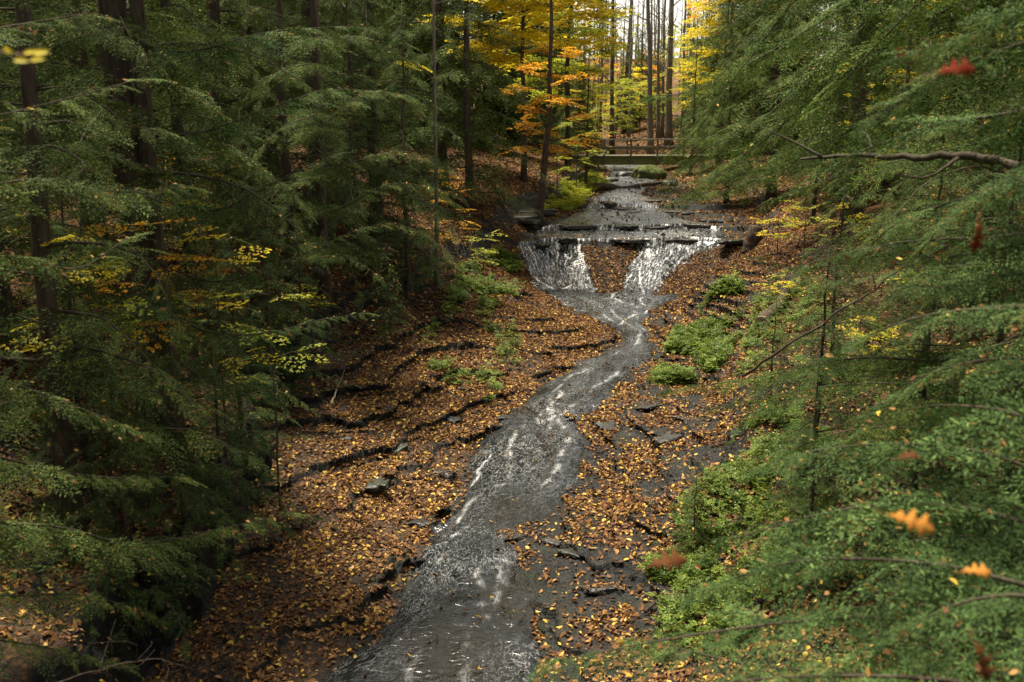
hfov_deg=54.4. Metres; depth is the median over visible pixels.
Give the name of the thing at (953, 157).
dead limb
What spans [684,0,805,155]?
hemlock tree
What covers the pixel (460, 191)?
beech sapling
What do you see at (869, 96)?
beech sapling
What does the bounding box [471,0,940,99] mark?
wood
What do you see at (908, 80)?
hemlock tree
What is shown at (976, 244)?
oak leaf
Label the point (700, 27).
bare tree
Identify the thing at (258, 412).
hemlock tree
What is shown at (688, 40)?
young maple tree
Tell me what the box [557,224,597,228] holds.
stone slab
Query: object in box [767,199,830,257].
beech sapling
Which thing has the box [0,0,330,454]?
hemlock tree
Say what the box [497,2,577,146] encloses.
hemlock tree
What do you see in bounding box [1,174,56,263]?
beech sapling
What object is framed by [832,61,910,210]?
beech sapling
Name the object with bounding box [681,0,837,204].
hemlock tree
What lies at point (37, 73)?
hemlock tree
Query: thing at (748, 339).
green undergrowth
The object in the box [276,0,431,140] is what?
hemlock tree
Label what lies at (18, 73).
hemlock tree
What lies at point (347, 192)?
bare tree
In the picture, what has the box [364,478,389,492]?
loose stone
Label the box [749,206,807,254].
beech sapling
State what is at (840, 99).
hemlock tree
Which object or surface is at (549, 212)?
stone slab
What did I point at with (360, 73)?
hemlock tree
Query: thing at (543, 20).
yellow maple tree
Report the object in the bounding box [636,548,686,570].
oak leaf
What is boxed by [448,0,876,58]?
sky
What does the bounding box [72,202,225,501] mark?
beech sapling
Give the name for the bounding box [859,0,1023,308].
hemlock tree
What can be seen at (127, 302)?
beech sapling
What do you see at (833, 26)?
hemlock tree
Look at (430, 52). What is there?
hemlock tree
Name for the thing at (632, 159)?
footbridge
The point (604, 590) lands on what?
loose stone
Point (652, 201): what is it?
stone slab
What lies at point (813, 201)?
hemlock tree
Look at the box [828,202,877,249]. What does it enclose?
beech sapling
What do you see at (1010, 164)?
dead limb butt
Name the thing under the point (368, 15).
hemlock tree
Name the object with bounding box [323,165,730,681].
water
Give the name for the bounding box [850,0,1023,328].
hemlock tree
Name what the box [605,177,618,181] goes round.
streamside stone
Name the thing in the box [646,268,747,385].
green undergrowth
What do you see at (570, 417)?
loose stone
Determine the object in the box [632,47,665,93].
young maple tree
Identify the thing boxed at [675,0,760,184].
hemlock tree
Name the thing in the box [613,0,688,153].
bare tree
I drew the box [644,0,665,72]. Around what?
bare tree
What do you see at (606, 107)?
beech sapling
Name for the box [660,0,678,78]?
bare tree
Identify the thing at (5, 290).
hemlock tree
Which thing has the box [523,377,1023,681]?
hemlock tree
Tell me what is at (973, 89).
hemlock tree
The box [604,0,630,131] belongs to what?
bare tree
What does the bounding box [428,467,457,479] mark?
loose stone
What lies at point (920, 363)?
hemlock tree
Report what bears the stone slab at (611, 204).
on the ground
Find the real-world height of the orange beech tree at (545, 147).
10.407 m
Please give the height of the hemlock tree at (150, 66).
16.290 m
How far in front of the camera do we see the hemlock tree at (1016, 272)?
6.41 m
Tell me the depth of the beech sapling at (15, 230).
15.80 m
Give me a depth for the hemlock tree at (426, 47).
42.97 m
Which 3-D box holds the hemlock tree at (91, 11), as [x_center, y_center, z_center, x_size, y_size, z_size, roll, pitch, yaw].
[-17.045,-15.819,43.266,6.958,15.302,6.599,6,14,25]
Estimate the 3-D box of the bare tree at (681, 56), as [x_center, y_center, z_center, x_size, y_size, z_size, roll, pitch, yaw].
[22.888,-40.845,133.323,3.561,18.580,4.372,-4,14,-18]
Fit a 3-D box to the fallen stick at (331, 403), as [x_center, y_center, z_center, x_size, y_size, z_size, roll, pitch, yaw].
[-3.333,0.835,18.551,0.222,0.458,0.966,1,13,5]
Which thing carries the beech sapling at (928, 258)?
on the ground
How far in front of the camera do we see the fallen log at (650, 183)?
46.43 m
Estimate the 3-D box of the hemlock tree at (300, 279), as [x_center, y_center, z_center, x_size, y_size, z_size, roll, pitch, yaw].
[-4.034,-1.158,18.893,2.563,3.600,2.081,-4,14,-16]
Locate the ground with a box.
[0,56,1023,681]
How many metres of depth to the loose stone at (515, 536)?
14.41 m
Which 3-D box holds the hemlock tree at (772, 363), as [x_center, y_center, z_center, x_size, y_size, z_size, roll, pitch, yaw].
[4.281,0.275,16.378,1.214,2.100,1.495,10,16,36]
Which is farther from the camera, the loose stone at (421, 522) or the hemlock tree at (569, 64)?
the hemlock tree at (569, 64)
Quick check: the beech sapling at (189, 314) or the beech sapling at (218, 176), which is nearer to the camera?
the beech sapling at (189, 314)
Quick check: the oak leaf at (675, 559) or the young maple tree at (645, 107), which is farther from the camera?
the young maple tree at (645, 107)
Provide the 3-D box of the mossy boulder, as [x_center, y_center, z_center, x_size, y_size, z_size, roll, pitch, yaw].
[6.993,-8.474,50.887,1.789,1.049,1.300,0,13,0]
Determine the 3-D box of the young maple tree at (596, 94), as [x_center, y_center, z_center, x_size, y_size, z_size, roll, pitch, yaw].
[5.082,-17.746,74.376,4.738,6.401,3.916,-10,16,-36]
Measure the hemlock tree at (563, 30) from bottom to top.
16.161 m
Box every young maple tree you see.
[539,33,586,138]
[561,63,615,127]
[570,42,626,142]
[592,47,623,122]
[593,77,642,138]
[605,67,647,111]
[617,77,656,129]
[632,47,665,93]
[653,45,700,130]
[666,17,712,109]
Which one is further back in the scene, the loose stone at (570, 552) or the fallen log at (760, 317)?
the fallen log at (760, 317)
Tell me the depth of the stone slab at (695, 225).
33.56 m
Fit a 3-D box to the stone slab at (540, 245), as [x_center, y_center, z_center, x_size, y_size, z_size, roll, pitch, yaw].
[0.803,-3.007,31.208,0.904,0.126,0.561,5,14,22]
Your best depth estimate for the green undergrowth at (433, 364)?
21.71 m
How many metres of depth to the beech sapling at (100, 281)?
15.22 m
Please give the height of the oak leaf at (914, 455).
0.029 m
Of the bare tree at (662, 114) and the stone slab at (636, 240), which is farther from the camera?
the bare tree at (662, 114)
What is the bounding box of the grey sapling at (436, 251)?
[396,0,487,287]
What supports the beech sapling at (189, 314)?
on the ground
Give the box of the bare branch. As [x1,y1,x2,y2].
[741,240,955,376]
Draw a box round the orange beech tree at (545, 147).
[490,0,609,225]
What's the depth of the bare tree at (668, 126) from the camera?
66.57 m
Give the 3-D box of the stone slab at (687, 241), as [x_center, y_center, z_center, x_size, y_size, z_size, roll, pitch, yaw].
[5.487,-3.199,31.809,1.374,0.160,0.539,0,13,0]
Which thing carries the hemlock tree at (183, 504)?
on the ground
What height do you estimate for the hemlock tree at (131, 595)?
3.500 m
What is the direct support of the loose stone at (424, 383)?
on the ground
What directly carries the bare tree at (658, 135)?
on the ground
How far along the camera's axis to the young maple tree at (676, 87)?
71.54 m
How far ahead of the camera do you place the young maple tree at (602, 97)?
67.42 m
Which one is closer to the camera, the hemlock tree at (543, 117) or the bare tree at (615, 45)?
the hemlock tree at (543, 117)
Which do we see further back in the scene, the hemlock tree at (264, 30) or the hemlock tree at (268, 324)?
the hemlock tree at (264, 30)
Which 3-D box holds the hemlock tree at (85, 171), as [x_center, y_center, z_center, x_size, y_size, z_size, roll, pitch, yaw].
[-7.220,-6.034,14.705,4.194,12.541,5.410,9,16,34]
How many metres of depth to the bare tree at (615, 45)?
139.23 m
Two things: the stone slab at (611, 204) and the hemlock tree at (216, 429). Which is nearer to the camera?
the hemlock tree at (216, 429)
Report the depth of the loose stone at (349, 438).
16.94 m
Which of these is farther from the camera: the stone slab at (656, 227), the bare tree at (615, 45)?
the bare tree at (615, 45)
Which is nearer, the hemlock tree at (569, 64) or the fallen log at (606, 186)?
the fallen log at (606, 186)
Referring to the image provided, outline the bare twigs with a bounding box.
[59,620,190,681]
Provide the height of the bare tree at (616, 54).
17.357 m
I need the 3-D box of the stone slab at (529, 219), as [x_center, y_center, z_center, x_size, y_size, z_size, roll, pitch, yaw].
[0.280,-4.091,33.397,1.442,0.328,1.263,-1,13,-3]
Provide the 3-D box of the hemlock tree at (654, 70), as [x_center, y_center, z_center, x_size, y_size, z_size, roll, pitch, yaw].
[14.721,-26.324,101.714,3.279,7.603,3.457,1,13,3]
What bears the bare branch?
on the ground
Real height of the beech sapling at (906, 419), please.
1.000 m
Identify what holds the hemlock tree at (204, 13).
on the ground
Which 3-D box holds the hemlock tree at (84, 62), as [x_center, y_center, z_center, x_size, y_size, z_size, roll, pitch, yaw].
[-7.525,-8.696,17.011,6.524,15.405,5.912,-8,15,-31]
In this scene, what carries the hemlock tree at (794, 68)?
on the ground
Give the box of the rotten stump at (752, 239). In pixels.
[741,225,762,252]
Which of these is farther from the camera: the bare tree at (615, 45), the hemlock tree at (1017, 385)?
the bare tree at (615, 45)
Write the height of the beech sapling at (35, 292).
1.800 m
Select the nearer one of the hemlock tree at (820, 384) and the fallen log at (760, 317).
the hemlock tree at (820, 384)
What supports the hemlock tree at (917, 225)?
on the ground
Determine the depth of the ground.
14.54 m
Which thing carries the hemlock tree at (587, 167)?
on the ground
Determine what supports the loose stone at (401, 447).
on the ground
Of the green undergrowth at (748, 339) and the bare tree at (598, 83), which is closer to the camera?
the green undergrowth at (748, 339)
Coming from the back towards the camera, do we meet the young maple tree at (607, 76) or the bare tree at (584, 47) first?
the bare tree at (584, 47)
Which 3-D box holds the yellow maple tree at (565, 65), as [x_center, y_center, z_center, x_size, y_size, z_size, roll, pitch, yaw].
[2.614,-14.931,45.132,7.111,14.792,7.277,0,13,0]
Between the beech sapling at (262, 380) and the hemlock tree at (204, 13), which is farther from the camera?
the hemlock tree at (204, 13)
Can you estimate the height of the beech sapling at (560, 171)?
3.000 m
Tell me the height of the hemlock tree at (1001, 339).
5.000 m
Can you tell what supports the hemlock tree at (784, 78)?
on the ground
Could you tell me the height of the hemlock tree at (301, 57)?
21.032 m
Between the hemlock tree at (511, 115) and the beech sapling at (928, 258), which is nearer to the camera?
the beech sapling at (928, 258)
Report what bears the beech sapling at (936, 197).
on the ground
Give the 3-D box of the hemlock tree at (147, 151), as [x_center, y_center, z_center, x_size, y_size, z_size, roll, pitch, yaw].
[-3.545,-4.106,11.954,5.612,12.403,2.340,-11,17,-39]
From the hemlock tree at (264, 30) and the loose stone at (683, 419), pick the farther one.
the hemlock tree at (264, 30)
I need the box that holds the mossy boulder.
[631,165,666,179]
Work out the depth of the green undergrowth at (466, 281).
26.86 m
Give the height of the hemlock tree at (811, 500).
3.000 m
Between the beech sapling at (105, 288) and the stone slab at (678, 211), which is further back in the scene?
the stone slab at (678, 211)
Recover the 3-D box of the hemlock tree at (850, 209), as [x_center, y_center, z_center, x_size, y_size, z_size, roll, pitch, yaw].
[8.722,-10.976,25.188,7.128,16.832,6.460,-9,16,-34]
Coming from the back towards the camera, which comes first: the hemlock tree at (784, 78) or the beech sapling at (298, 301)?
the hemlock tree at (784, 78)
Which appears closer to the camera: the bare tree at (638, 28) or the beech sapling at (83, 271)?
the beech sapling at (83, 271)
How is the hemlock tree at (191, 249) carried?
on the ground
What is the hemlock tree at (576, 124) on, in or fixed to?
on the ground
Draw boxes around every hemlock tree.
[0,0,146,371]
[0,0,225,329]
[0,0,255,267]
[0,0,282,568]
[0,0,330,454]
[0,1,107,131]
[0,12,313,681]
[0,14,60,106]
[0,172,209,565]
[1,0,96,127]
[2,0,72,114]
[8,0,423,452]
[11,0,197,137]
[39,0,288,160]
[44,343,260,662]
[53,0,282,281]
[82,0,166,123]
[87,0,369,226]
[98,280,303,581]
[146,0,255,122]
[149,0,299,127]
[152,0,347,195]
[152,0,406,172]
[165,287,326,563]
[175,108,332,366]
[182,226,320,481]
[195,0,380,313]
[216,0,417,242]
[220,209,350,421]
[231,0,463,312]
[240,0,385,131]
[247,185,369,371]
[255,0,476,273]
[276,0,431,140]
[276,0,470,241]
[320,0,433,149]
[339,3,483,303]
[355,0,484,150]
[355,0,549,193]
[356,246,418,342]
[383,0,544,218]
[394,0,481,137]
[445,0,556,155]
[473,0,592,151]
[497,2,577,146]
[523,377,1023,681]
[533,2,597,128]
[549,64,589,159]
[558,37,606,151]
[561,6,595,130]
[566,57,617,185]
[603,44,642,133]
[630,0,1023,223]
[631,28,656,119]
[642,48,665,114]
[652,239,1023,470]
[654,461,717,554]
[669,49,714,175]
[673,20,704,134]
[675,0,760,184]
[677,0,764,203]
[678,0,764,150]
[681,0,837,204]
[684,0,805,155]
[708,0,821,149]
[716,0,983,227]
[719,229,914,517]
[721,357,867,613]
[733,299,811,416]
[739,0,840,151]
[743,0,933,204]
[756,0,1023,437]
[760,164,910,395]
[773,212,1009,590]
[780,0,889,172]
[786,47,842,224]
[809,109,1015,432]
[811,0,986,193]
[813,0,977,179]
[824,0,948,254]
[829,96,963,310]
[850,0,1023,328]
[853,55,1023,397]
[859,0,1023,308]
[878,205,1023,617]
[903,1,991,150]
[942,0,1021,139]
[969,3,1023,185]
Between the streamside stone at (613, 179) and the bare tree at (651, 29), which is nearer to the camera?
the streamside stone at (613, 179)
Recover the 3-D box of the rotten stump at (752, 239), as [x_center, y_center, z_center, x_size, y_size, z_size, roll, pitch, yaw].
[7.356,-3.105,30.588,0.636,0.966,0.595,0,13,0]
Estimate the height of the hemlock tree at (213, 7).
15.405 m
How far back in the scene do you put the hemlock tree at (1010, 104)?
29.54 m
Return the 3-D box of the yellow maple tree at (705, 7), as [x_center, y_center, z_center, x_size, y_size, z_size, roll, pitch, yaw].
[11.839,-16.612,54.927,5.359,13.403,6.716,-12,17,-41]
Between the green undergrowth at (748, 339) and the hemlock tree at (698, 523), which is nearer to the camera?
the hemlock tree at (698, 523)
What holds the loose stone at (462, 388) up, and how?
on the ground
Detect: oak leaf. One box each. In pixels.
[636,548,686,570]
[875,509,933,537]
[890,449,919,459]
[924,58,975,77]
[954,563,991,578]
[968,213,985,252]
[970,629,997,681]
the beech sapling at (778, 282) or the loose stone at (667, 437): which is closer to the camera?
the loose stone at (667, 437)
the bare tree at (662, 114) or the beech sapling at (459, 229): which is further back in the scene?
the bare tree at (662, 114)
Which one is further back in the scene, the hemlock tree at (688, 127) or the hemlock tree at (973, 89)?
the hemlock tree at (688, 127)
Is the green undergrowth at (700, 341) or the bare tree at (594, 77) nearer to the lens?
the green undergrowth at (700, 341)
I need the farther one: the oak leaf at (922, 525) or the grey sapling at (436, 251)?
the grey sapling at (436, 251)
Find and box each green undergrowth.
[420,301,524,404]
[443,243,525,308]
[544,170,610,214]
[643,397,837,660]
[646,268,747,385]
[733,276,913,381]
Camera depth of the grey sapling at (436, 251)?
25.02 m
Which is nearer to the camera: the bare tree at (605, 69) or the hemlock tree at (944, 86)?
the hemlock tree at (944, 86)
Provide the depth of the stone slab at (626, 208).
38.06 m
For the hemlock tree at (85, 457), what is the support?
on the ground
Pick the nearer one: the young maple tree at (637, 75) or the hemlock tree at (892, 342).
the hemlock tree at (892, 342)
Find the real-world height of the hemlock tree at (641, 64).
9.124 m
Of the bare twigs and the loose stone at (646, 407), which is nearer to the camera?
the bare twigs
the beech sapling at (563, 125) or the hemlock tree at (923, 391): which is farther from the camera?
the beech sapling at (563, 125)
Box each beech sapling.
[0,224,145,515]
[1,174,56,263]
[5,201,74,261]
[11,245,109,325]
[18,255,160,535]
[27,261,130,354]
[58,258,124,346]
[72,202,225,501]
[72,222,126,303]
[131,290,206,336]
[160,186,279,550]
[178,263,232,319]
[194,151,239,197]
[209,276,329,510]
[264,282,335,326]
[432,170,472,219]
[434,209,480,254]
[468,229,507,269]
[532,137,584,198]
[552,110,608,187]
[576,98,618,166]
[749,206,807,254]
[751,274,802,297]
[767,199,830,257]
[821,316,899,355]
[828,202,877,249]
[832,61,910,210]
[863,69,971,207]
[876,399,960,441]
[887,236,966,282]
[922,181,979,245]
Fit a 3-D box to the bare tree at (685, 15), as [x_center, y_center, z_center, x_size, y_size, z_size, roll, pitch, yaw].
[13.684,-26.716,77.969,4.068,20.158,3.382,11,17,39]
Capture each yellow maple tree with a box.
[410,0,631,181]
[505,0,641,170]
[668,0,781,145]
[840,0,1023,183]
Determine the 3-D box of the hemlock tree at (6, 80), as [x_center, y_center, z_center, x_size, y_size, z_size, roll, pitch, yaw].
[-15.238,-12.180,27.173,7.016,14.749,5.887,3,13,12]
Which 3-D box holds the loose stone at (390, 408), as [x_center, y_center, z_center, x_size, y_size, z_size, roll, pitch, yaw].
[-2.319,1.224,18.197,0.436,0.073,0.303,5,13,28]
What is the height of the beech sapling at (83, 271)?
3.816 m
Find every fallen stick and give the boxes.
[330,369,344,404]
[643,599,658,613]
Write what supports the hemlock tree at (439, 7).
on the ground
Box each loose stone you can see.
[338,436,352,440]
[347,383,366,389]
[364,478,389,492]
[374,404,395,411]
[392,442,408,454]
[405,517,439,527]
[410,379,427,385]
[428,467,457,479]
[446,415,462,425]
[458,385,472,391]
[496,415,510,421]
[497,529,529,540]
[540,537,562,547]
[556,547,585,561]
[564,415,574,420]
[579,584,625,594]
[593,421,621,430]
[631,404,661,409]
[640,458,658,466]
[650,432,682,445]
[671,414,695,424]
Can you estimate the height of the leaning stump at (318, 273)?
0.917 m
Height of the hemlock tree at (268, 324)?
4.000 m
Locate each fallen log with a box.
[592,182,640,189]
[640,181,660,186]
[755,287,790,325]
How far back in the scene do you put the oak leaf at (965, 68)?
2.31 m
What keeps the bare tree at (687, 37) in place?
on the ground
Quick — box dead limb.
[761,126,998,178]
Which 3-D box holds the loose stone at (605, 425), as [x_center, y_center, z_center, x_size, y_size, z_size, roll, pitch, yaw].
[1.785,1.578,18.438,0.476,0.057,0.400,1,21,-14]
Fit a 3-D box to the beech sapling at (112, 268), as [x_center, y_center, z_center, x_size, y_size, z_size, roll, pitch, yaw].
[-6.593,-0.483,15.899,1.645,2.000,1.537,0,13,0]
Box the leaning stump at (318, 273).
[290,266,324,307]
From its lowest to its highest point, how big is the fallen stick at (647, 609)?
0.061 m
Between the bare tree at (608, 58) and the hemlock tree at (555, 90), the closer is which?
the hemlock tree at (555, 90)
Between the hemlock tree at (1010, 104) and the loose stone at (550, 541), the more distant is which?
the hemlock tree at (1010, 104)
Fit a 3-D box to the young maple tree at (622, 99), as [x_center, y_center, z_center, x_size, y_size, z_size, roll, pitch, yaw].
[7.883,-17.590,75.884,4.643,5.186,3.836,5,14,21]
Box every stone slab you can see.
[512,213,540,224]
[520,208,557,216]
[533,243,550,247]
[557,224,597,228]
[557,236,585,242]
[600,201,616,207]
[608,224,638,229]
[611,238,649,242]
[612,207,635,210]
[636,200,661,202]
[644,226,671,229]
[650,209,694,214]
[664,239,697,243]
[680,223,714,228]
[700,218,730,223]
[717,238,743,244]
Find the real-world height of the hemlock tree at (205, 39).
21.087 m
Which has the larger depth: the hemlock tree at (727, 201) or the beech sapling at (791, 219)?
the hemlock tree at (727, 201)
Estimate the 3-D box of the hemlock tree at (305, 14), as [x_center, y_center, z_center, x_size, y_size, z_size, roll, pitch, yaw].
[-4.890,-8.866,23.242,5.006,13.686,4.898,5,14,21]
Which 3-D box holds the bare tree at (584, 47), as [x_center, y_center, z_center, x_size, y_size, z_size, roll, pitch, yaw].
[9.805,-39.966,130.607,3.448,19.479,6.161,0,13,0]
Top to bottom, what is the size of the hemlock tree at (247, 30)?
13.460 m
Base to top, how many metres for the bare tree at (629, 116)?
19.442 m
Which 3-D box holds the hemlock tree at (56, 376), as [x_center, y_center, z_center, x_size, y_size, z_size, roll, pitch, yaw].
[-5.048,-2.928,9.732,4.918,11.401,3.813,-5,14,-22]
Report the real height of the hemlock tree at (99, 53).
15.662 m
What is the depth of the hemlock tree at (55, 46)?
39.88 m
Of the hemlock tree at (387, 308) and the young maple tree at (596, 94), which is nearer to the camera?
the hemlock tree at (387, 308)
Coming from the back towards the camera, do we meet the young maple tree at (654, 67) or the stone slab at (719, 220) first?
the young maple tree at (654, 67)
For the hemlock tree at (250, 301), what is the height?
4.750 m
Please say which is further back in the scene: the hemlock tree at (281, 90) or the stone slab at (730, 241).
the stone slab at (730, 241)
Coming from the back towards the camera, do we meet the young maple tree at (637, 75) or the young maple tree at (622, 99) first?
the young maple tree at (637, 75)
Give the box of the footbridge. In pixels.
[559,138,716,164]
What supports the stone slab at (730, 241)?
on the ground
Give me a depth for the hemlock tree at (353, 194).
23.01 m
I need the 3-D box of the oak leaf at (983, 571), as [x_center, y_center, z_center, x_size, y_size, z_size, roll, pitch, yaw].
[1.302,0.649,2.809,0.113,0.032,0.047,0,13,0]
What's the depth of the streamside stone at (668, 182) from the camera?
46.93 m
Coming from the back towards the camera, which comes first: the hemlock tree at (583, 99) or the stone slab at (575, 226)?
the hemlock tree at (583, 99)
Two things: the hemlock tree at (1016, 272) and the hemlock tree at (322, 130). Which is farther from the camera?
the hemlock tree at (322, 130)
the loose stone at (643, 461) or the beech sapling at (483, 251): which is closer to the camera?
the loose stone at (643, 461)
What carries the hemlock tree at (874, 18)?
on the ground
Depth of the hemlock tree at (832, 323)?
16.21 m
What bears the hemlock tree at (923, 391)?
on the ground
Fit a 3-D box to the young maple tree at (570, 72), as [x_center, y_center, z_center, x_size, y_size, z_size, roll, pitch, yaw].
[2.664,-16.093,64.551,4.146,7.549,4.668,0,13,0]
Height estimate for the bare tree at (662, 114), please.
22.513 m
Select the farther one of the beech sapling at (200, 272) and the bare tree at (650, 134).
the bare tree at (650, 134)
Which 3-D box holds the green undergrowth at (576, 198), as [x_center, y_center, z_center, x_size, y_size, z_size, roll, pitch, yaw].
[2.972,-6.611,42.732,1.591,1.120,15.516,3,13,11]
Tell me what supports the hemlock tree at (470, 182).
on the ground
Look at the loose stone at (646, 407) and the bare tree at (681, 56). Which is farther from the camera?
the bare tree at (681, 56)
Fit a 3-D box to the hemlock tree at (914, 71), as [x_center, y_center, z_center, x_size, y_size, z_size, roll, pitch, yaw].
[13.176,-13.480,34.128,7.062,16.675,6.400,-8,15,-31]
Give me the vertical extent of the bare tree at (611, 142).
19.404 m
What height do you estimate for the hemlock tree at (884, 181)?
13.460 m
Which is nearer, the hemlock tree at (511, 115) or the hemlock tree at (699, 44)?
the hemlock tree at (511, 115)
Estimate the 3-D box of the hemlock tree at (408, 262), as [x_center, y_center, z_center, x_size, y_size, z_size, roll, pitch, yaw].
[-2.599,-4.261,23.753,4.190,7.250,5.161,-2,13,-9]
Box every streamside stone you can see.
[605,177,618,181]
[615,171,631,176]
[660,180,676,185]
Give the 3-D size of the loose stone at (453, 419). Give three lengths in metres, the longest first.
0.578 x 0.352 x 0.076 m
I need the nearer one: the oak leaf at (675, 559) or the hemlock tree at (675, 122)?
the oak leaf at (675, 559)
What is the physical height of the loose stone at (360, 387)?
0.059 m
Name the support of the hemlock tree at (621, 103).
on the ground
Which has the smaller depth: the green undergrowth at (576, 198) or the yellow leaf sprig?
the yellow leaf sprig
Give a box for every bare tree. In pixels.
[333,0,424,224]
[572,0,627,145]
[577,3,595,104]
[579,8,598,105]
[580,0,615,153]
[586,0,629,126]
[592,8,597,122]
[596,8,625,137]
[598,15,608,111]
[604,0,620,105]
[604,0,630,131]
[607,2,625,70]
[608,0,646,136]
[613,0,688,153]
[614,1,643,118]
[618,0,645,93]
[620,0,640,96]
[628,0,656,63]
[630,0,665,137]
[635,0,696,140]
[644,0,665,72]
[652,0,679,145]
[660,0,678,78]
[660,0,699,114]
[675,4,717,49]
[675,11,692,103]
[679,1,692,93]
[681,5,703,76]
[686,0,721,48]
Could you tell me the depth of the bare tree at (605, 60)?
87.15 m
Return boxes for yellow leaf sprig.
[0,46,48,62]
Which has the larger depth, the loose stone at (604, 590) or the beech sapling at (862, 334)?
the beech sapling at (862, 334)
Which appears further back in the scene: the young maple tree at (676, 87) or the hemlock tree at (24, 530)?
the young maple tree at (676, 87)
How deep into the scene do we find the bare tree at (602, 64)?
69.73 m
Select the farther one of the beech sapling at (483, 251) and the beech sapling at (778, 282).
the beech sapling at (483, 251)
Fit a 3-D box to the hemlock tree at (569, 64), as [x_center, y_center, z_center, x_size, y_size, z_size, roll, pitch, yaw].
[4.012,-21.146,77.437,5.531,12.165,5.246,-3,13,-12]
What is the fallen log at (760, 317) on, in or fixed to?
on the ground
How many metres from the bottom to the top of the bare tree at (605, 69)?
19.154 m
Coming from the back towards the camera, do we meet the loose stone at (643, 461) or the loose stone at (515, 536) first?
the loose stone at (643, 461)
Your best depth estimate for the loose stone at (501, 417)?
18.90 m
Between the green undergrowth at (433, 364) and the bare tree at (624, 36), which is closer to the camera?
the green undergrowth at (433, 364)
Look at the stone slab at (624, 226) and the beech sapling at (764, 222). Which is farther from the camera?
the stone slab at (624, 226)
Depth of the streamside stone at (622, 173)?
52.05 m
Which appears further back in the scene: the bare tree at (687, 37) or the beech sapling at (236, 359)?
the bare tree at (687, 37)
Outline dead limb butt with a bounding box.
[998,156,1021,172]
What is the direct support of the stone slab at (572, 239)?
on the ground
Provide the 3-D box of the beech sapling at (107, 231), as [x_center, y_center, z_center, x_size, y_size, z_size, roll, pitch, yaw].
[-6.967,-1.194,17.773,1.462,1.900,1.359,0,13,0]

